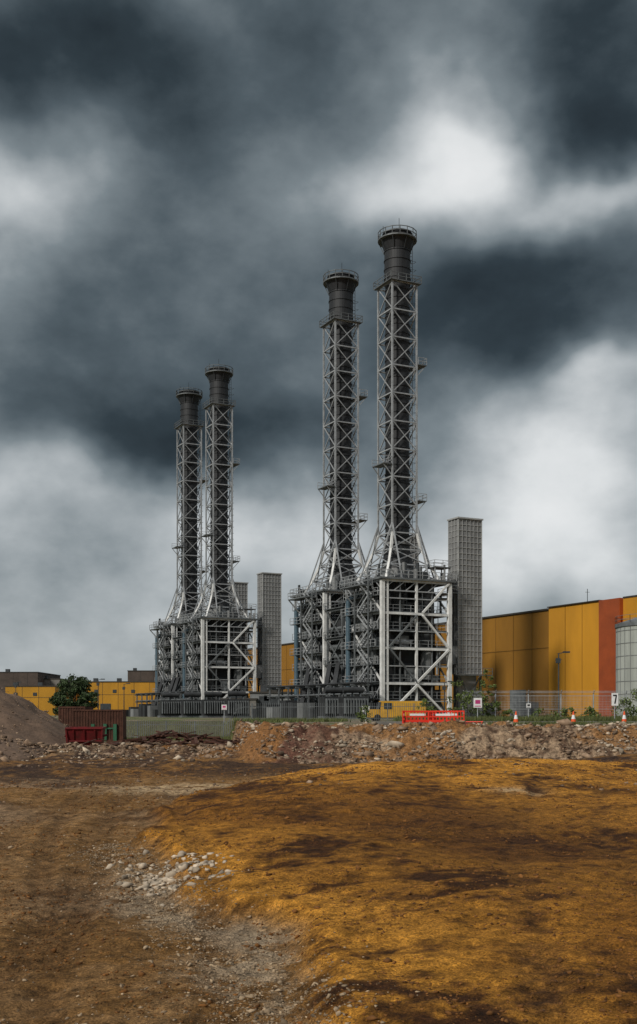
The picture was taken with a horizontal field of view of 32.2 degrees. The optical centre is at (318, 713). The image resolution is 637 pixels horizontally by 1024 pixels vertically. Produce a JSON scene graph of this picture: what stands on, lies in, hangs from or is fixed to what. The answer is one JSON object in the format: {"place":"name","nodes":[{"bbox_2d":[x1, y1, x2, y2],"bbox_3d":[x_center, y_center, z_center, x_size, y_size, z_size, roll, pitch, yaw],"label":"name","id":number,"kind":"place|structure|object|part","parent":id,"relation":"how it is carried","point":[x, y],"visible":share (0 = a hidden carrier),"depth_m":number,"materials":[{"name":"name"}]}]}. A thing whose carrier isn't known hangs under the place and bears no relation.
{"place":"outdoors","nodes":[
{"label":"outdoors","id":0,"kind":"place"},
{"bbox_2d":[5,682,78,714],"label":"yellow warehouse","id":1,"kind":"structure","parent":0,"point":[39,695],"depth_m":400.00,"materials":[{"name":"yellow metal"}]},
{"bbox_2d":[13,682,42,695],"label":"doors and windows","id":2,"kind":"structure","parent":1,"relation":"in","point":[39,683],"depth_m":403.02,"materials":[{"name":"grey glass"}]},
{"bbox_2d":[88,678,161,709],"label":"yellow warehouse","id":3,"kind":"structure","parent":0,"point":[113,695],"depth_m":420.00,"materials":[{"name":"yellow metal"}]},
{"bbox_2d":[93,678,134,709],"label":"doors and windows","id":4,"kind":"structure","parent":3,"relation":"in","point":[102,706],"depth_m":419.89,"materials":[{"name":"grey metal"}]},
{"bbox_2d":[128,671,161,680],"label":"walls","id":5,"kind":"structure","parent":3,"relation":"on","point":[145,675],"depth_m":520.00,"materials":[{"name":"brown metal"}]},
{"bbox_2d":[127,670,152,680],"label":"roof trim","id":6,"kind":"structure","parent":5,"relation":"attached to","point":[140,672],"depth_m":519.80,"materials":[{"name":"grey metal"}]},
{"bbox_2d":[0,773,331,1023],"bbox_3d":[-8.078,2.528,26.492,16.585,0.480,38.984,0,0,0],"label":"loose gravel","id":7,"kind":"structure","parent":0,"point":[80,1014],"depth_m":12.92,"materials":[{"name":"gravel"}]},
{"bbox_2d":[55,828,419,1023],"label":"track gravel","id":8,"kind":"structure","parent":0,"point":[265,1009],"depth_m":11.94,"materials":[{"name":"grey gravel"}]},
{"bbox_2d":[0,715,636,1023],"bbox_3d":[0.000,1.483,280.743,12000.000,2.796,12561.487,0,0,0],"label":"ground","id":9,"kind":"structure","parent":0,"point":[454,948],"depth_m":15.77,"materials":[{"name":"soil"}]},
{"bbox_2d":[0,738,53,760],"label":"rubble heap","id":10,"kind":"object","parent":9,"relation":"on","point":[14,748],"visible":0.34,"depth_m":62.34,"materials":[{"name":"stone"}]},
{"bbox_2d":[0,673,59,691],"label":"walls","id":11,"kind":"structure","parent":9,"relation":"on","point":[9,679],"depth_m":460.00,"materials":[{"name":"brown metal"}]},
{"bbox_2d":[0,672,60,685],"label":"roof trim","id":12,"kind":"structure","parent":11,"relation":"attached to","point":[27,674],"depth_m":459.80,"materials":[{"name":"grey metal"}]},
{"bbox_2d":[0,735,69,759],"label":"rubble","id":13,"kind":"object","parent":9,"relation":"on","point":[26,742],"visible":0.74,"depth_m":63.98,"materials":[{"name":"stone"}]},
{"bbox_2d":[0,690,106,748],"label":"spoil heap","id":14,"kind":"object","parent":9,"relation":"on","point":[34,732],"visible":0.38,"depth_m":76.23,"materials":[{"name":"soil"}]},
{"bbox_2d":[0,688,109,744],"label":"spoil heap stones","id":15,"kind":"object","parent":14,"relation":"on","point":[66,725],"visible":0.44,"depth_m":78.36,"materials":[{"name":"stone"}]},
{"bbox_2d":[44,679,72,686],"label":"walls","id":16,"kind":"structure","parent":9,"relation":"on","point":[54,682],"depth_m":470.00,"materials":[{"name":"concrete"}]},
{"bbox_2d":[47,688,74,714],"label":"broadleaf tree","id":17,"kind":"object","parent":9,"relation":"on","point":[53,701],"visible":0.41,"depth_m":177.20,"materials":[{"name":"green plant"}]},
{"bbox_2d":[55,674,92,705],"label":"broadleaf tree","id":18,"kind":"object","parent":9,"relation":"on","point":[80,685],"visible":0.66,"depth_m":173.75,"materials":[{"name":"green plant"}]},
{"bbox_2d":[58,706,92,726],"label":"rusty container","id":19,"kind":"object","parent":9,"relation":"on","point":[65,714],"visible":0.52,"depth_m":104.02,"materials":[{"name":"metal"}]},
{"bbox_2d":[64,726,107,745],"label":"red skip","id":20,"kind":"object","parent":9,"relation":"on","point":[80,735],"visible":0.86,"depth_m":73.25,"materials":[{"name":"paint"}]},
{"bbox_2d":[76,691,97,708],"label":"broadleaf tree","id":21,"kind":"object","parent":9,"relation":"on","point":[91,696],"visible":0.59,"depth_m":171.48,"materials":[{"name":"green plant"}]},
{"bbox_2d":[72,709,125,740],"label":"rusty container","id":22,"kind":"object","parent":9,"relation":"on","point":[88,718],"visible":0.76,"depth_m":100.00,"materials":[{"name":"metal"}]},
{"bbox_2d":[96,679,104,709],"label":"street lamp","id":23,"kind":"object","parent":9,"relation":"on","point":[97,684],"visible":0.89,"depth_m":169.95,"materials":[{"name":"grey metal"}]},
{"bbox_2d":[91,724,116,740],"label":"green gate","id":24,"kind":"structure","parent":9,"relation":"on","point":[114,728],"depth_m":99.85,"materials":[{"name":"metal"}]},
{"bbox_2d":[17,741,226,776],"bbox_3d":[-17.311,2.280,71.978,25.736,1.090,55.937,0,0,0],"label":"scattered rubble","id":25,"kind":"object","parent":9,"relation":"on","point":[129,748],"visible":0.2,"depth_m":58.19,"materials":[{"name":"stone"}]},
{"bbox_2d":[21,722,258,761],"bbox_3d":[-10.049,1.642,65.837,16.113,2.202,18.788,0,0,0],"label":"pale rubble","id":26,"kind":"object","parent":9,"relation":"on","point":[178,757],"visible":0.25,"depth_m":64.09,"materials":[{"name":"stone"}]},
{"bbox_2d":[0,720,281,761],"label":"rubble ridge","id":27,"kind":"structure","parent":9,"relation":"on","point":[148,746],"depth_m":64.78,"materials":[{"name":"stone"}]},
{"bbox_2d":[82,730,240,744],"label":"rubble","id":28,"kind":"object","parent":27,"relation":"on","point":[158,736],"visible":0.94,"depth_m":68.93,"materials":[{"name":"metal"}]},
{"bbox_2d":[126,631,193,716],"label":"pipe rack","id":29,"kind":"object","parent":9,"relation":"on","point":[146,710],"visible":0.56,"depth_m":260.22,"materials":[{"name":"grey metal"}]},
{"bbox_2d":[157,692,180,717],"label":"transformer","id":30,"kind":"object","parent":9,"relation":"on","point":[169,708],"visible":0.96,"depth_m":213.80,"materials":[{"name":"grey metal"}]},
{"bbox_2d":[94,849,248,907],"bbox_3d":[-2.322,2.497,17.486,2.148,0.483,5.261,0,0,-29],"label":"broken stone","id":31,"kind":"object","parent":9,"relation":"on","point":[166,879],"visible":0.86,"depth_m":17.23,"materials":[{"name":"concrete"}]},
{"bbox_2d":[149,383,208,702],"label":"power station chimney","id":32,"kind":"object","parent":9,"relation":"on","point":[188,399],"visible":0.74,"depth_m":271.10,"materials":[{"name":"metal"}]},
{"bbox_2d":[179,691,200,717],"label":"transformer","id":33,"kind":"object","parent":9,"relation":"on","point":[191,708],"visible":0.9,"depth_m":208.73,"materials":[{"name":"grey metal"}]},
{"bbox_2d":[133,703,288,737],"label":"palisade fence","id":34,"kind":"object","parent":9,"relation":"on","point":[178,724],"visible":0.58,"depth_m":107.99,"materials":[{"name":"metal"}]},
{"bbox_2d":[199,691,223,717],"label":"transformer","id":35,"kind":"object","parent":9,"relation":"on","point":[211,708],"visible":0.96,"depth_m":203.76,"materials":[{"name":"grey metal"}]},
{"bbox_2d":[177,363,261,699],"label":"power station chimney","id":36,"kind":"object","parent":9,"relation":"on","point":[216,652],"visible":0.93,"depth_m":252.78,"materials":[{"name":"metal"}]},
{"bbox_2d":[222,705,226,721],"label":"site sign","id":37,"kind":"object","parent":9,"relation":"on","point":[224,707],"visible":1,"depth_m":106.92,"materials":[{"name":"metal"}]},
{"bbox_2d":[223,690,250,717],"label":"transformer","id":38,"kind":"object","parent":9,"relation":"on","point":[243,712],"visible":0.9,"depth_m":198.88,"materials":[{"name":"grey metal"}]},
{"bbox_2d":[125,717,350,740],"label":"grass","id":39,"kind":"structure","parent":9,"relation":"on","point":[290,719],"depth_m":105.22,"materials":[{"name":"green plant"}]},
{"bbox_2d":[228,582,251,695],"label":"ventilation shaft","id":40,"kind":"object","parent":9,"relation":"on","point":[242,588],"visible":0.23,"depth_m":274.24,"materials":[{"name":"silver metal"}]},
{"bbox_2d":[250,700,256,715],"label":"walls","id":41,"kind":"structure","parent":9,"relation":"on","point":[254,702],"depth_m":232.00,"materials":[{"name":"concrete"}]},
{"bbox_2d":[220,698,257,715],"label":"roof trim","id":42,"kind":"structure","parent":41,"relation":"attached to","point":[244,698],"depth_m":231.80,"materials":[{"name":"grey metal"}]},
{"bbox_2d":[245,572,288,691],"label":"ventilation shaft","id":43,"kind":"object","parent":9,"relation":"on","point":[268,669],"visible":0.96,"depth_m":255.77,"materials":[{"name":"silver metal"}]},
{"bbox_2d":[259,686,277,708],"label":"doors and windows","id":44,"kind":"structure","parent":9,"relation":"on","point":[263,700],"depth_m":235.88,"materials":[{"name":"grey metal"}]},
{"bbox_2d":[250,693,293,708],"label":"walls","id":45,"kind":"structure","parent":9,"relation":"on","point":[254,695],"depth_m":236.00,"materials":[{"name":"grey metal"}]},
{"bbox_2d":[249,692,293,692],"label":"roof trim","id":46,"kind":"structure","parent":45,"relation":"attached to","point":[268,692],"depth_m":235.80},
{"bbox_2d":[253,600,372,717],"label":"pipe rack","id":47,"kind":"object","parent":9,"relation":"on","point":[292,708],"visible":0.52,"depth_m":188.08,"materials":[{"name":"grey metal"}]},
{"bbox_2d":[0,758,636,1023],"bbox_3d":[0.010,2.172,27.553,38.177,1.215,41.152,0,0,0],"label":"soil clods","id":48,"kind":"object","parent":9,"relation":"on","point":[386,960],"visible":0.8,"depth_m":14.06,"materials":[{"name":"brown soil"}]},
{"bbox_2d":[0,756,636,807],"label":"pit floor stones","id":49,"kind":"object","parent":9,"relation":"on","point":[214,784],"visible":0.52,"depth_m":37.07,"materials":[{"name":"stone"}]},
{"bbox_2d":[288,269,371,707],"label":"power station chimney","id":50,"kind":"object","parent":9,"relation":"on","point":[310,649],"visible":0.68,"depth_m":199.10,"materials":[{"name":"metal"}]},
{"bbox_2d":[319,686,342,718],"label":"transformer","id":51,"kind":"object","parent":9,"relation":"on","point":[326,701],"visible":0.63,"depth_m":168.70,"materials":[{"name":"grey metal"}]},
{"bbox_2d":[336,686,370,718],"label":"transformer","id":52,"kind":"object","parent":9,"relation":"on","point":[353,700],"visible":0.76,"depth_m":166.67,"materials":[{"name":"grey metal"}]},
{"bbox_2d":[355,705,370,722],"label":"shrub","id":53,"kind":"object","parent":9,"relation":"on","point":[362,717],"visible":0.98,"depth_m":99.84,"materials":[{"name":"green plant"}]},
{"bbox_2d":[309,703,432,720],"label":"palisade fence","id":54,"kind":"object","parent":9,"relation":"on","point":[374,706],"visible":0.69,"depth_m":117.99,"materials":[{"name":"grey metal"}]},
{"bbox_2d":[367,701,425,720],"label":"yellow van","id":55,"kind":"object","parent":9,"relation":"on","point":[383,711],"visible":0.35,"depth_m":120.86,"materials":[{"name":"paint"}]},
{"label":"windows","id":56,"kind":"part","parent":55,"relation":"part of","materials":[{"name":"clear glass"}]},
{"bbox_2d":[339,225,457,718],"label":"power station chimney","id":57,"kind":"object","parent":9,"relation":"on","point":[391,627],"visible":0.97,"depth_m":180.62,"materials":[{"name":"metal"}]},
{"bbox_2d":[409,536,418,568],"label":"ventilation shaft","id":58,"kind":"object","parent":9,"relation":"on","point":[415,542],"visible":0.03,"depth_m":202.41,"materials":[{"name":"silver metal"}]},
{"bbox_2d":[403,711,431,722],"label":"pedestrian barrier","id":59,"kind":"object","parent":9,"relation":"on","point":[413,715],"visible":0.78,"depth_m":73.97,"materials":[{"name":"red plastic"}]},
{"bbox_2d":[416,698,436,714],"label":"shrub","id":60,"kind":"object","parent":9,"relation":"on","point":[423,704],"visible":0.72,"depth_m":109.69,"materials":[{"name":"green plant"}]},
{"bbox_2d":[232,718,636,763],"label":"bank rubble","id":61,"kind":"object","parent":9,"relation":"on","point":[562,722],"visible":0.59,"depth_m":59.08,"materials":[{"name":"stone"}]},
{"bbox_2d":[248,595,636,717],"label":"yellow factory","id":62,"kind":"structure","parent":9,"relation":"on","point":[520,650],"depth_m":210.50,"materials":[{"name":"yellow metal"}]},
{"bbox_2d":[441,690,538,716],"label":"doors and vents","id":63,"kind":"structure","parent":62,"relation":"in","point":[512,692],"depth_m":219.98,"materials":[{"name":"grey metal"}]},
{"bbox_2d":[428,711,457,722],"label":"pedestrian barrier","id":64,"kind":"object","parent":9,"relation":"on","point":[443,715],"visible":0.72,"depth_m":73.59,"materials":[{"name":"red plastic"}]},
{"bbox_2d":[442,681,452,717],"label":"street lamp","id":65,"kind":"object","parent":9,"relation":"on","point":[444,687],"visible":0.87,"depth_m":129.93,"materials":[{"name":"grey metal"}]},
{"bbox_2d":[435,711,463,722],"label":"pedestrian barrier","id":66,"kind":"object","parent":9,"relation":"on","point":[452,714],"visible":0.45,"depth_m":74.93,"materials":[{"name":"red plastic"}]},
{"bbox_2d":[446,680,466,715],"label":"shrub","id":67,"kind":"object","parent":9,"relation":"on","point":[459,695],"visible":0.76,"depth_m":87.16,"materials":[{"name":"green plant"}]},
{"bbox_2d":[434,517,492,716],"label":"ventilation shaft","id":68,"kind":"object","parent":9,"relation":"on","point":[465,545],"visible":0.88,"depth_m":183.81,"materials":[{"name":"silver metal"}]},
{"bbox_2d":[459,690,478,718],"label":"shrub","id":69,"kind":"object","parent":9,"relation":"on","point":[469,701],"visible":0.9,"depth_m":86.21,"materials":[{"name":"green plant"}]},
{"bbox_2d":[474,698,481,715],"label":"site sign","id":70,"kind":"object","parent":9,"relation":"on","point":[477,703],"visible":0.87,"depth_m":85.42,"materials":[{"name":"metal"}]},
{"bbox_2d":[472,690,490,716],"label":"shrub","id":71,"kind":"object","parent":9,"relation":"on","point":[484,708],"visible":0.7,"depth_m":86.99,"materials":[{"name":"green plant"}]},
{"bbox_2d":[475,669,496,717],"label":"shrub","id":72,"kind":"object","parent":9,"relation":"on","point":[481,681],"visible":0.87,"depth_m":86.88,"materials":[{"name":"green plant"}]},
{"bbox_2d":[486,700,500,716],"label":"shrub","id":73,"kind":"object","parent":9,"relation":"on","point":[497,705],"visible":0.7,"depth_m":86.42,"materials":[{"name":"green plant"}]},
{"bbox_2d":[372,721,636,724],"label":"kerb","id":74,"kind":"structure","parent":9,"relation":"on","point":[387,722],"depth_m":82.50,"materials":[{"name":"concrete"}]},
{"bbox_2d":[500,709,514,716],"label":"shrub","id":75,"kind":"object","parent":9,"relation":"on","point":[504,712],"visible":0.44,"depth_m":86.37,"materials":[{"name":"green plant"}]},
{"bbox_2d":[526,703,530,716],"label":"site sign","id":76,"kind":"object","parent":9,"relation":"on","point":[528,705],"visible":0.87,"depth_m":87.52,"materials":[{"name":"metal"}]},
{"bbox_2d":[528,708,559,718],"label":"shrub","id":77,"kind":"object","parent":9,"relation":"on","point":[540,711],"visible":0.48,"depth_m":86.58,"materials":[{"name":"green plant"}]},
{"bbox_2d":[462,690,636,716],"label":"wire fence","id":78,"kind":"object","parent":9,"relation":"on","point":[548,696],"visible":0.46,"depth_m":87.99,"materials":[{"name":"metal"}]},
{"bbox_2d":[556,651,569,714],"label":"street lamp","id":79,"kind":"object","parent":9,"relation":"on","point":[558,660],"visible":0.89,"depth_m":99.93,"materials":[{"name":"grey metal"}]},
{"bbox_2d":[556,707,575,716],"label":"shrub","id":80,"kind":"object","parent":9,"relation":"on","point":[564,712],"visible":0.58,"depth_m":86.82,"materials":[{"name":"green plant"}]},
{"bbox_2d":[583,706,594,716],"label":"shrub","id":81,"kind":"object","parent":9,"relation":"on","point":[591,709],"visible":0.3,"depth_m":86.06,"materials":[{"name":"green plant"}]},
{"bbox_2d":[580,707,600,717],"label":"shrub","id":82,"kind":"object","parent":9,"relation":"on","point":[589,711],"visible":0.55,"depth_m":86.23,"materials":[{"name":"green plant"}]},
{"bbox_2d":[612,692,617,718],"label":"number sign","id":83,"kind":"object","parent":9,"relation":"on","point":[614,699],"visible":0.87,"depth_m":83.92,"materials":[{"name":"metal"}]},
{"bbox_2d":[610,697,636,716],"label":"shrub","id":84,"kind":"object","parent":9,"relation":"on","point":[622,702],"visible":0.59,"depth_m":86.62,"materials":[{"name":"green plant"}]},
{"bbox_2d":[615,614,636,716],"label":"storage tank","id":85,"kind":"object","parent":9,"relation":"on","point":[626,655],"visible":0.87,"depth_m":147.50,"materials":[{"name":"metal"}]},
{"bbox_2d":[619,689,636,717],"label":"shrub","id":86,"kind":"object","parent":9,"relation":"on","point":[635,697],"visible":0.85,"depth_m":85.79,"materials":[{"name":"green plant"}]},
{"bbox_2d":[0,0,636,680],"label":"sky","id":87,"kind":"structure","parent":0,"point":[181,181],"materials":[{"name":"grey"}]},
{"bbox_2d":[391,715,636,720],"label":"grass","id":88,"kind":"structure","parent":0,"point":[536,718],"depth_m":83.68,"materials":[{"name":"green plant"}]},
{"bbox_2d":[513,711,517,721],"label":"traffic cone","id":89,"kind":"object","parent":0,"point":[515,718],"visible":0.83,"depth_m":76.90,"materials":[{"name":"orange plastic"}]},
{"bbox_2d":[466,721,636,725],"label":"grass","id":90,"kind":"structure","parent":0,"point":[554,722],"depth_m":71.57,"materials":[{"name":"green plant"}]},
{"bbox_2d":[571,711,575,721],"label":"traffic cone","id":91,"kind":"object","parent":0,"point":[573,719],"visible":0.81,"depth_m":76.91,"materials":[{"name":"orange plastic"}]},
{"bbox_2d":[622,711,626,721],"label":"traffic cone","id":92,"kind":"object","parent":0,"point":[624,718],"visible":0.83,"depth_m":76.91,"materials":[{"name":"orange plastic"}]}
]}

